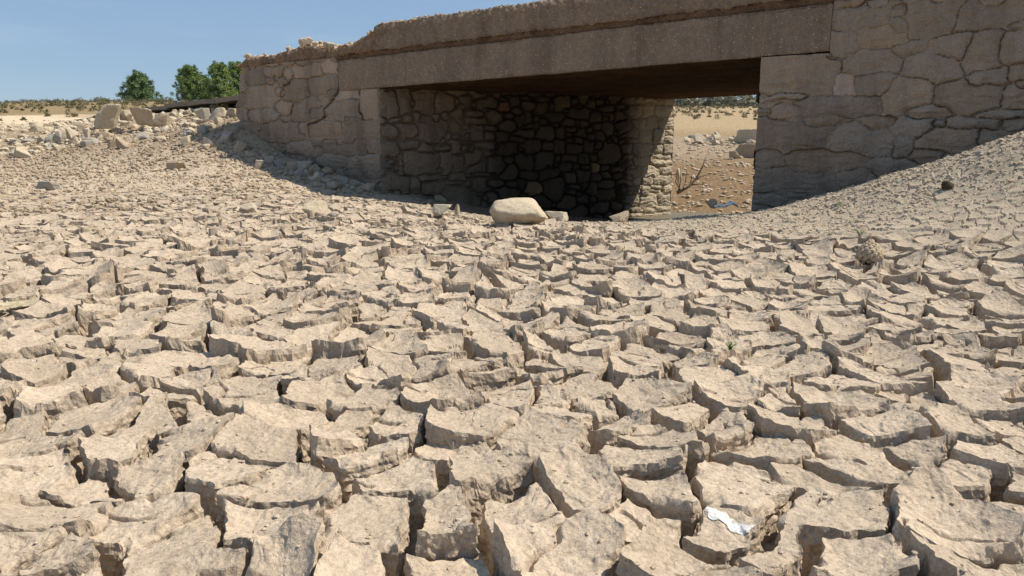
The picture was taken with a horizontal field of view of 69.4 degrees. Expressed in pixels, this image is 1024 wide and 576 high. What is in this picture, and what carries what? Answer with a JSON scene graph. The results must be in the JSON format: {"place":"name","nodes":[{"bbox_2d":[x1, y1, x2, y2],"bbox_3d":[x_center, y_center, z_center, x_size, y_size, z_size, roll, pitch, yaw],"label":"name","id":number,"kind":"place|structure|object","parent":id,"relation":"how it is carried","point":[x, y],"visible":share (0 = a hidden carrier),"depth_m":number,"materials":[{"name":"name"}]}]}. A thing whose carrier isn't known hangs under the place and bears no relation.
{"place":"outdoors","nodes":[
{"label":"outdoors","id":0,"kind":"place"},
{"bbox_2d":[57,94,239,121],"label":"road","id":1,"kind":"structure","parent":0,"point":[229,100],"depth_m":20.73,"materials":[{"name":"grey asphalt"}]},
{"bbox_2d":[0,105,467,215],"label":"rubble gravel","id":2,"kind":"structure","parent":0,"point":[54,172],"depth_m":12.73,"materials":[{"name":"beige gravel"}]},
{"bbox_2d":[0,0,755,102],"label":"sky","id":3,"kind":"structure","parent":0,"point":[69,50],"materials":[{"name":"blue"}]},
{"bbox_2d":[0,101,1023,575],"bbox_3d":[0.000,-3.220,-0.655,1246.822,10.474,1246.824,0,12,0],"label":"ground","id":4,"kind":"structure","parent":0,"point":[764,323],"depth_m":2.45,"materials":[{"name":"beige soil"}]},
{"bbox_2d":[0,294,40,310],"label":"dry leaf","id":5,"kind":"object","parent":4,"relation":"on","point":[15,304],"visible":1,"depth_m":3.55,"materials":[{"name":"beige plant"}]},
{"bbox_2d":[13,147,32,157],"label":"boulder","id":6,"kind":"object","parent":4,"relation":"on","point":[21,152],"visible":0.98,"depth_m":15.30,"materials":[{"name":"beige stone"}]},
{"bbox_2d":[21,138,34,142],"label":"stone","id":7,"kind":"object","parent":4,"relation":"on","point":[25,140],"visible":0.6,"depth_m":17.11,"materials":[{"name":"beige stone"}]},
{"bbox_2d":[29,122,44,131],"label":"stone","id":8,"kind":"object","parent":4,"relation":"on","point":[36,127],"visible":1,"depth_m":17.76,"materials":[{"name":"beige stone"}]},
{"bbox_2d":[37,136,44,143],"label":"stone","id":9,"kind":"object","parent":4,"relation":"on","point":[40,139],"visible":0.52,"depth_m":16.98,"materials":[{"name":"beige stone"}]},
{"bbox_2d":[35,181,62,189],"bbox_3d":[-6.829,-1.506,10.931,0.364,0.154,0.227,5,12,21],"label":"boulder","id":10,"kind":"object","parent":4,"relation":"on","point":[49,185],"visible":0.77,"depth_m":10.85,"materials":[{"name":"beige stone"}]},
{"bbox_2d":[44,136,53,142],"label":"stone","id":11,"kind":"object","parent":4,"relation":"on","point":[48,139],"visible":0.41,"depth_m":16.81,"materials":[{"name":"grey stone"}]},
{"bbox_2d":[52,131,62,141],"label":"stone","id":12,"kind":"object","parent":4,"relation":"on","point":[57,136],"visible":1,"depth_m":16.43,"materials":[{"name":"grey stone"}]},
{"bbox_2d":[66,128,78,138],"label":"stone","id":13,"kind":"object","parent":4,"relation":"on","point":[70,133],"visible":0.96,"depth_m":16.62,"materials":[{"name":"beige stone"}]},
{"bbox_2d":[68,136,79,143],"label":"stone","id":14,"kind":"object","parent":4,"relation":"on","point":[74,139],"visible":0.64,"depth_m":16.42,"materials":[{"name":"beige stone"}]},
{"bbox_2d":[77,124,91,130],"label":"stone","id":15,"kind":"object","parent":4,"relation":"on","point":[80,127],"visible":0.47,"depth_m":18.07,"materials":[{"name":"beige stone"}]},
{"bbox_2d":[80,140,92,146],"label":"stone","id":16,"kind":"object","parent":4,"relation":"on","point":[85,143],"visible":0.92,"depth_m":16.04,"materials":[{"name":"grey stone"}]},
{"bbox_2d":[83,137,99,144],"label":"stone","id":17,"kind":"object","parent":4,"relation":"on","point":[95,140],"visible":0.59,"depth_m":16.23,"materials":[{"name":"grey stone"}]},
{"bbox_2d":[0,108,198,156],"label":"bank rubble","id":18,"kind":"object","parent":4,"relation":"on","point":[145,128],"visible":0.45,"depth_m":17.83,"materials":[{"name":"beige stone"}]},
{"bbox_2d":[96,131,109,137],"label":"stone","id":19,"kind":"object","parent":4,"relation":"on","point":[105,133],"visible":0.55,"depth_m":16.67,"materials":[{"name":"beige stone"}]},
{"bbox_2d":[94,104,120,128],"bbox_3d":[-9.405,-3.995,17.233,0.701,0.570,0.560,0,12,0],"label":"boulder","id":20,"kind":"object","parent":4,"relation":"on","point":[107,116],"visible":1,"depth_m":17.07,"materials":[{"name":"beige stone"}]},
{"bbox_2d":[103,137,112,141],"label":"stone","id":21,"kind":"object","parent":4,"relation":"on","point":[107,139],"visible":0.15,"depth_m":16.29,"materials":[{"name":"beige stone"}]},
{"bbox_2d":[107,141,114,148],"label":"stone","id":22,"kind":"object","parent":4,"relation":"on","point":[111,144],"visible":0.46,"depth_m":15.56,"materials":[{"name":"beige stone"}]},
{"bbox_2d":[117,195,126,201],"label":"stone","id":23,"kind":"object","parent":4,"relation":"on","point":[121,198],"visible":0.77,"depth_m":9.38,"materials":[{"name":"beige stone"}]},
{"bbox_2d":[115,138,131,148],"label":"stone","id":24,"kind":"object","parent":4,"relation":"on","point":[121,143],"visible":0.8,"depth_m":15.33,"materials":[{"name":"beige stone"}]},
{"bbox_2d":[119,110,131,120],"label":"stone","id":25,"kind":"object","parent":4,"relation":"on","point":[125,115],"visible":0.84,"depth_m":17.50,"materials":[{"name":"beige stone"}]},
{"bbox_2d":[114,69,163,101],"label":"pine tree","id":26,"kind":"object","parent":4,"relation":"on","point":[137,86],"visible":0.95,"depth_m":187.73,"materials":[{"name":"green plant"}]},
{"bbox_2d":[130,107,152,124],"bbox_3d":[-8.706,-4.037,17.388,0.450,0.407,0.441,-8,14,-34],"label":"boulder","id":27,"kind":"object","parent":4,"relation":"on","point":[142,116],"visible":1,"depth_m":17.33,"materials":[{"name":"beige stone"}]},
{"bbox_2d":[134,132,151,137],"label":"stone","id":28,"kind":"object","parent":4,"relation":"on","point":[141,133],"visible":0.41,"depth_m":16.63,"materials":[{"name":"grey stone"}]},
{"bbox_2d":[140,135,149,139],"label":"stone","id":29,"kind":"object","parent":4,"relation":"on","point":[142,137],"visible":0.69,"depth_m":16.09,"materials":[{"name":"beige stone"}]},
{"bbox_2d":[151,167,161,171],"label":"stone","id":30,"kind":"object","parent":4,"relation":"on","point":[156,169],"visible":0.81,"depth_m":12.82,"materials":[{"name":"beige stone"}]},
{"bbox_2d":[153,206,163,211],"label":"stone","id":31,"kind":"object","parent":4,"relation":"on","point":[157,209],"visible":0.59,"depth_m":8.00,"materials":[{"name":"beige stone"}]},
{"bbox_2d":[154,136,165,140],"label":"stone","id":32,"kind":"object","parent":4,"relation":"on","point":[158,138],"visible":0.58,"depth_m":15.46,"materials":[{"name":"beige stone"}]},
{"bbox_2d":[153,113,170,126],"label":"stone","id":33,"kind":"object","parent":4,"relation":"on","point":[161,119],"visible":0.98,"depth_m":17.12,"materials":[{"name":"beige stone"}]},
{"bbox_2d":[169,110,177,115],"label":"stone","id":34,"kind":"object","parent":4,"relation":"on","point":[173,113],"visible":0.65,"depth_m":19.62,"materials":[{"name":"beige stone"}]},
{"bbox_2d":[166,162,185,169],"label":"stone","id":35,"kind":"object","parent":4,"relation":"on","point":[173,165],"visible":0.73,"depth_m":12.93,"materials":[{"name":"beige stone"}]},
{"bbox_2d":[179,136,190,145],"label":"stone","id":36,"kind":"object","parent":4,"relation":"on","point":[185,141],"visible":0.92,"depth_m":14.64,"materials":[{"name":"beige stone"}]},
{"bbox_2d":[182,128,192,134],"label":"stone","id":37,"kind":"object","parent":4,"relation":"on","point":[187,132],"visible":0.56,"depth_m":15.10,"materials":[{"name":"grey stone"}]},
{"bbox_2d":[169,64,209,101],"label":"pine tree","id":38,"kind":"object","parent":4,"relation":"on","point":[189,90],"visible":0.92,"depth_m":189.64,"materials":[{"name":"green plant"}]},
{"bbox_2d":[186,127,195,133],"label":"stone","id":39,"kind":"object","parent":4,"relation":"on","point":[192,130],"visible":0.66,"depth_m":15.15,"materials":[{"name":"beige stone"}]},
{"bbox_2d":[194,108,209,118],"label":"boulder","id":40,"kind":"object","parent":4,"relation":"on","point":[202,113],"visible":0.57,"depth_m":16.31,"materials":[{"name":"beige stone"}]},
{"bbox_2d":[196,118,208,123],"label":"stone","id":41,"kind":"object","parent":4,"relation":"on","point":[201,121],"visible":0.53,"depth_m":15.99,"materials":[{"name":"beige stone"}]},
{"bbox_2d":[197,125,208,133],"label":"stone","id":42,"kind":"object","parent":4,"relation":"on","point":[203,129],"visible":0.92,"depth_m":15.05,"materials":[{"name":"grey stone"}]},
{"bbox_2d":[202,143,210,148],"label":"stone","id":43,"kind":"object","parent":4,"relation":"on","point":[206,146],"visible":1,"depth_m":14.23,"materials":[{"name":"beige stone"}]},
{"bbox_2d":[202,137,213,147],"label":"stone","id":44,"kind":"object","parent":4,"relation":"on","point":[207,140],"visible":0.55,"depth_m":14.32,"materials":[{"name":"grey stone"}]},
{"bbox_2d":[200,74,216,98],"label":"pine tree","id":45,"kind":"object","parent":4,"relation":"on","point":[203,76],"visible":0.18,"depth_m":203.99,"materials":[{"name":"green plant"}]},
{"bbox_2d":[207,123,215,127],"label":"stone","id":46,"kind":"object","parent":4,"relation":"on","point":[210,125],"visible":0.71,"depth_m":15.32,"materials":[{"name":"beige stone"}]},
{"bbox_2d":[209,104,220,107],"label":"stone","id":47,"kind":"object","parent":4,"relation":"on","point":[214,105],"visible":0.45,"depth_m":19.63,"materials":[{"name":"grey stone"}]},
{"bbox_2d":[209,107,225,120],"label":"stone","id":48,"kind":"object","parent":4,"relation":"on","point":[219,112],"visible":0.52,"depth_m":16.20,"materials":[{"name":"beige stone"}]},
{"bbox_2d":[212,117,223,123],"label":"stone","id":49,"kind":"object","parent":4,"relation":"on","point":[216,120],"visible":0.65,"depth_m":15.55,"materials":[{"name":"beige stone"}]},
{"bbox_2d":[200,60,238,98],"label":"pine tree","id":50,"kind":"object","parent":4,"relation":"on","point":[217,88],"visible":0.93,"depth_m":188.21,"materials":[{"name":"green plant"}]},
{"bbox_2d":[217,131,232,141],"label":"stone","id":51,"kind":"object","parent":4,"relation":"on","point":[226,136],"visible":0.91,"depth_m":14.49,"materials":[{"name":"grey stone"}]},
{"bbox_2d":[225,108,236,116],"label":"stone","id":52,"kind":"object","parent":4,"relation":"on","point":[231,112],"visible":0.47,"depth_m":15.91,"materials":[{"name":"beige stone"}]},
{"bbox_2d":[223,126,238,132],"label":"stone","id":53,"kind":"object","parent":4,"relation":"on","point":[234,129],"visible":0.66,"depth_m":14.80,"materials":[{"name":"grey stone"}]},
{"bbox_2d":[227,60,241,95],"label":"pine tree","id":54,"kind":"object","parent":4,"relation":"on","point":[233,70],"visible":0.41,"depth_m":194.38,"materials":[{"name":"green plant"}]},
{"bbox_2d":[232,140,246,152],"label":"stone","id":55,"kind":"object","parent":4,"relation":"on","point":[239,146],"visible":0.81,"depth_m":14.14,"materials":[{"name":"grey stone"}]},
{"bbox_2d":[239,203,257,212],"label":"stone","id":56,"kind":"object","parent":4,"relation":"on","point":[250,207],"visible":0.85,"depth_m":8.02,"materials":[{"name":"beige stone"}]},
{"bbox_2d":[245,151,254,157],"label":"stone","id":57,"kind":"object","parent":4,"relation":"on","point":[248,154],"visible":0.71,"depth_m":13.92,"materials":[{"name":"grey stone"}]},
{"bbox_2d":[248,157,256,162],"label":"stone","id":58,"kind":"object","parent":4,"relation":"on","point":[252,159],"visible":0.69,"depth_m":13.63,"materials":[{"name":"grey stone"}]},
{"bbox_2d":[254,160,264,168],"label":"stone","id":59,"kind":"object","parent":4,"relation":"on","point":[259,164],"visible":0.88,"depth_m":13.19,"materials":[{"name":"beige stone"}]},
{"bbox_2d":[264,156,275,164],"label":"stone","id":60,"kind":"object","parent":4,"relation":"on","point":[269,160],"visible":0.78,"depth_m":13.58,"materials":[{"name":"grey stone"}]},
{"bbox_2d":[274,158,283,167],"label":"stone","id":61,"kind":"object","parent":4,"relation":"on","point":[277,163],"visible":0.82,"depth_m":13.55,"materials":[{"name":"grey stone"}]},
{"bbox_2d":[287,162,296,169],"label":"stone","id":62,"kind":"object","parent":4,"relation":"on","point":[290,165],"visible":0.6,"depth_m":13.53,"materials":[{"name":"grey stone"}]},
{"bbox_2d":[294,169,304,175],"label":"stone","id":63,"kind":"object","parent":4,"relation":"on","point":[301,171],"visible":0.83,"depth_m":13.10,"materials":[{"name":"grey stone"}]},
{"bbox_2d":[296,161,312,169],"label":"stone","id":64,"kind":"object","parent":4,"relation":"on","point":[303,165],"visible":0.62,"depth_m":13.26,"materials":[{"name":"grey stone"}]},
{"bbox_2d":[309,164,317,173],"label":"stone","id":65,"kind":"object","parent":4,"relation":"on","point":[311,169],"visible":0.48,"depth_m":13.27,"materials":[{"name":"grey stone"}]},
{"bbox_2d":[302,200,328,214],"bbox_3d":[-2.075,-0.824,7.841,0.215,0.204,0.252,7,13,30],"label":"boulder","id":66,"kind":"object","parent":4,"relation":"on","point":[320,206],"visible":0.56,"depth_m":7.83,"materials":[{"name":"beige stone"}]},
{"bbox_2d":[310,171,320,180],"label":"stone","id":67,"kind":"object","parent":4,"relation":"on","point":[316,176],"visible":0.83,"depth_m":12.76,"materials":[{"name":"grey stone"}]},
{"bbox_2d":[321,167,333,174],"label":"stone","id":68,"kind":"object","parent":4,"relation":"on","point":[326,170],"visible":0.78,"depth_m":13.37,"materials":[{"name":"grey stone"}]},
{"bbox_2d":[321,178,334,183],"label":"stone","id":69,"kind":"object","parent":4,"relation":"on","point":[325,180],"visible":0.43,"depth_m":12.66,"materials":[{"name":"grey stone"}]},
{"bbox_2d":[327,212,337,216],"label":"stone","id":70,"kind":"object","parent":4,"relation":"on","point":[333,214],"visible":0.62,"depth_m":7.77,"materials":[{"name":"beige stone"}]},
{"bbox_2d":[326,181,343,189],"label":"stone","id":71,"kind":"object","parent":4,"relation":"on","point":[334,185],"visible":0.86,"depth_m":12.54,"materials":[{"name":"grey stone"}]},
{"bbox_2d":[340,177,348,183],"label":"stone","id":72,"kind":"object","parent":4,"relation":"on","point":[345,180],"visible":0.93,"depth_m":12.94,"materials":[{"name":"grey stone"}]},
{"bbox_2d":[363,183,374,192],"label":"stone","id":73,"kind":"object","parent":4,"relation":"on","point":[368,187],"visible":0.72,"depth_m":12.72,"materials":[{"name":"grey stone"}]},
{"bbox_2d":[0,97,758,120],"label":"scrub","id":74,"kind":"object","parent":4,"relation":"on","point":[141,101],"visible":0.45,"depth_m":118.68,"materials":[{"name":"green plant"}]},
{"bbox_2d":[425,199,432,205],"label":"stone","id":75,"kind":"object","parent":4,"relation":"on","point":[429,201],"visible":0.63,"depth_m":12.96,"materials":[{"name":"grey stone"}]},
{"bbox_2d":[434,195,442,201],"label":"stone","id":76,"kind":"object","parent":4,"relation":"on","point":[437,198],"visible":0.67,"depth_m":13.38,"materials":[{"name":"grey stone"}]},
{"bbox_2d":[433,204,451,215],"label":"boulder","id":77,"kind":"object","parent":4,"relation":"on","point":[439,209],"visible":1,"depth_m":8.58,"materials":[{"name":"beige stone"}]},
{"bbox_2d":[454,204,459,214],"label":"stone","id":78,"kind":"object","parent":4,"relation":"on","point":[456,210],"visible":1,"depth_m":8.59,"materials":[{"name":"beige stone"}]},
{"bbox_2d":[1,229,1022,575],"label":"mud grit","id":79,"kind":"object","parent":4,"relation":"on","point":[637,563],"visible":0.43,"depth_m":2.00,"materials":[{"name":"beige soil"}]},
{"bbox_2d":[4,134,1023,245],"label":"mud crumbs","id":80,"kind":"object","parent":4,"relation":"on","point":[629,224],"visible":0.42,"depth_m":6.72,"materials":[{"name":"beige soil"}]},
{"bbox_2d":[490,198,547,225],"bbox_3d":[0.072,-0.786,7.670,0.605,0.284,0.484,0,12,0],"label":"boulder","id":81,"kind":"object","parent":4,"relation":"on","point":[510,211],"visible":0.91,"depth_m":7.49,"materials":[{"name":"beige stone"}]},
{"bbox_2d":[545,211,567,221],"bbox_3d":[0.446,-0.733,7.729,0.273,0.130,0.104,6,13,28],"label":"boulder","id":82,"kind":"object","parent":4,"relation":"on","point":[559,216],"visible":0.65,"depth_m":7.69,"materials":[{"name":"beige stone"}]},
{"bbox_2d":[609,210,628,221],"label":"boulder","id":83,"kind":"object","parent":4,"relation":"on","point":[621,216],"visible":1,"depth_m":7.77,"materials":[{"name":"beige stone"}]},
{"bbox_2d":[235,0,1023,220],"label":"bridge","id":84,"kind":"structure","parent":4,"relation":"on","point":[568,106],"depth_m":10.75,"materials":[{"name":"stone"}]},
{"bbox_2d":[298,37,312,47],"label":"stone","id":85,"kind":"object","parent":84,"relation":"on","point":[302,42],"visible":1,"depth_m":13.47,"materials":[{"name":"beige stone"}]},
{"bbox_2d":[323,41,328,47],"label":"stone","id":86,"kind":"object","parent":84,"relation":"on","point":[325,44],"visible":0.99,"depth_m":13.12,"materials":[{"name":"beige stone"}]},
{"bbox_2d":[675,168,681,184],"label":"stone","id":87,"kind":"object","parent":4,"relation":"on","point":[678,175],"visible":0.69,"depth_m":20.77,"materials":[{"name":"beige stone"}]},
{"bbox_2d":[675,158,712,193],"bbox_3d":[4.778,-2.935,19.330,0.996,0.986,0.264,0,12,0],"label":"dead shrub","id":88,"kind":"object","parent":4,"relation":"on","point":[679,191],"visible":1,"depth_m":19.36,"materials":[{"name":"brown wood"}]},
{"bbox_2d":[694,134,706,141],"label":"stone","id":89,"kind":"object","parent":4,"relation":"on","point":[700,137],"visible":1,"depth_m":32.31,"materials":[{"name":"beige stone"}]},
{"bbox_2d":[670,140,753,212],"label":"gravel","id":90,"kind":"structure","parent":4,"relation":"on","point":[708,190],"depth_m":22.72,"materials":[{"name":"beige gravel"}]},
{"bbox_2d":[706,199,717,208],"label":"stone","id":91,"kind":"object","parent":4,"relation":"on","point":[710,203],"visible":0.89,"depth_m":8.26,"materials":[{"name":"grey stone"}]},
{"bbox_2d":[675,95,758,105],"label":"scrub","id":92,"kind":"object","parent":4,"relation":"on","point":[749,100],"visible":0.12,"depth_m":187.63,"materials":[{"name":"green plant"}]},
{"bbox_2d":[712,140,722,144],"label":"stone","id":93,"kind":"object","parent":4,"relation":"on","point":[716,142],"visible":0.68,"depth_m":31.96,"materials":[{"name":"beige stone"}]},
{"bbox_2d":[713,135,721,140],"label":"stone","id":94,"kind":"object","parent":4,"relation":"on","point":[716,137],"visible":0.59,"depth_m":32.37,"materials":[{"name":"beige stone"}]},
{"bbox_2d":[714,201,738,207],"bbox_3d":[2.380,-0.930,8.230,0.261,0.070,0.124,0,12,0],"label":"plastic scrap","id":95,"kind":"object","parent":4,"relation":"on","point":[729,203],"visible":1,"depth_m":8.20,"materials":[{"name":"blue plastic"}]},
{"bbox_2d":[705,507,754,534],"bbox_3d":[0.452,0.490,1.553,0.040,0.018,0.114,-10,15,-41],"label":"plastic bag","id":96,"kind":"object","parent":4,"relation":"on","point":[733,525],"visible":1,"depth_m":1.55,"materials":[{"name":"white plastic"}]},
{"bbox_2d":[725,339,735,349],"bbox_3d":[0.839,0.226,2.844,0.044,0.050,0.055,-8,14,-33],"label":"weed","id":97,"kind":"object","parent":4,"relation":"on","point":[730,347],"visible":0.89,"depth_m":2.84,"materials":[{"name":"green plant"}]},
{"bbox_2d":[729,151,739,158],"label":"stone","id":98,"kind":"object","parent":4,"relation":"on","point":[733,154],"visible":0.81,"depth_m":26.57,"materials":[{"name":"beige stone"}]},
{"bbox_2d":[733,129,756,142],"bbox_3d":[10.253,-6.668,32.463,1.079,0.628,0.377,6,13,29],"label":"boulder","id":99,"kind":"object","parent":4,"relation":"on","point":[743,135],"visible":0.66,"depth_m":32.41,"materials":[{"name":"grey stone"}]},
{"bbox_2d":[735,143,755,157],"bbox_3d":[8.784,-4.967,27.270,1.029,0.714,0.509,7,14,32],"label":"boulder","id":100,"kind":"object","parent":4,"relation":"on","point":[745,150],"visible":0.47,"depth_m":27.10,"materials":[{"name":"grey stone"}]},
{"bbox_2d":[694,131,1023,248],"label":"gravel","id":101,"kind":"structure","parent":4,"relation":"on","point":[904,195],"depth_m":6.48,"materials":[{"name":"beige gravel"}]},
{"bbox_2d":[856,239,883,265],"bbox_3d":[2.298,-0.229,4.748,0.163,0.179,0.163,6,-1,-1],"label":"pine cone","id":102,"kind":"object","parent":4,"relation":"on","point":[869,251],"visible":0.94,"depth_m":4.70,"materials":[{"name":"beige plant"}]},
{"bbox_2d":[941,180,953,189],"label":"stone","id":103,"kind":"object","parent":4,"relation":"on","point":[946,184],"visible":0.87,"depth_m":6.05,"materials":[{"name":"brown stone"}]},
{"bbox_2d":[628,212,729,219],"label":"water","id":104,"kind":"structure","parent":0,"point":[674,215],"depth_m":16.50,"materials":[{"name":"brown liquid"}]},
{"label":"stone","id":105,"kind":"object","parent":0,"visible":0},
{"bbox_2d":[82,129,89,137],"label":"stone","id":106,"kind":"object","parent":105,"relation":"on","point":[86,132],"visible":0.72,"depth_m":16.52,"materials":[{"name":"beige stone"}]}
]}

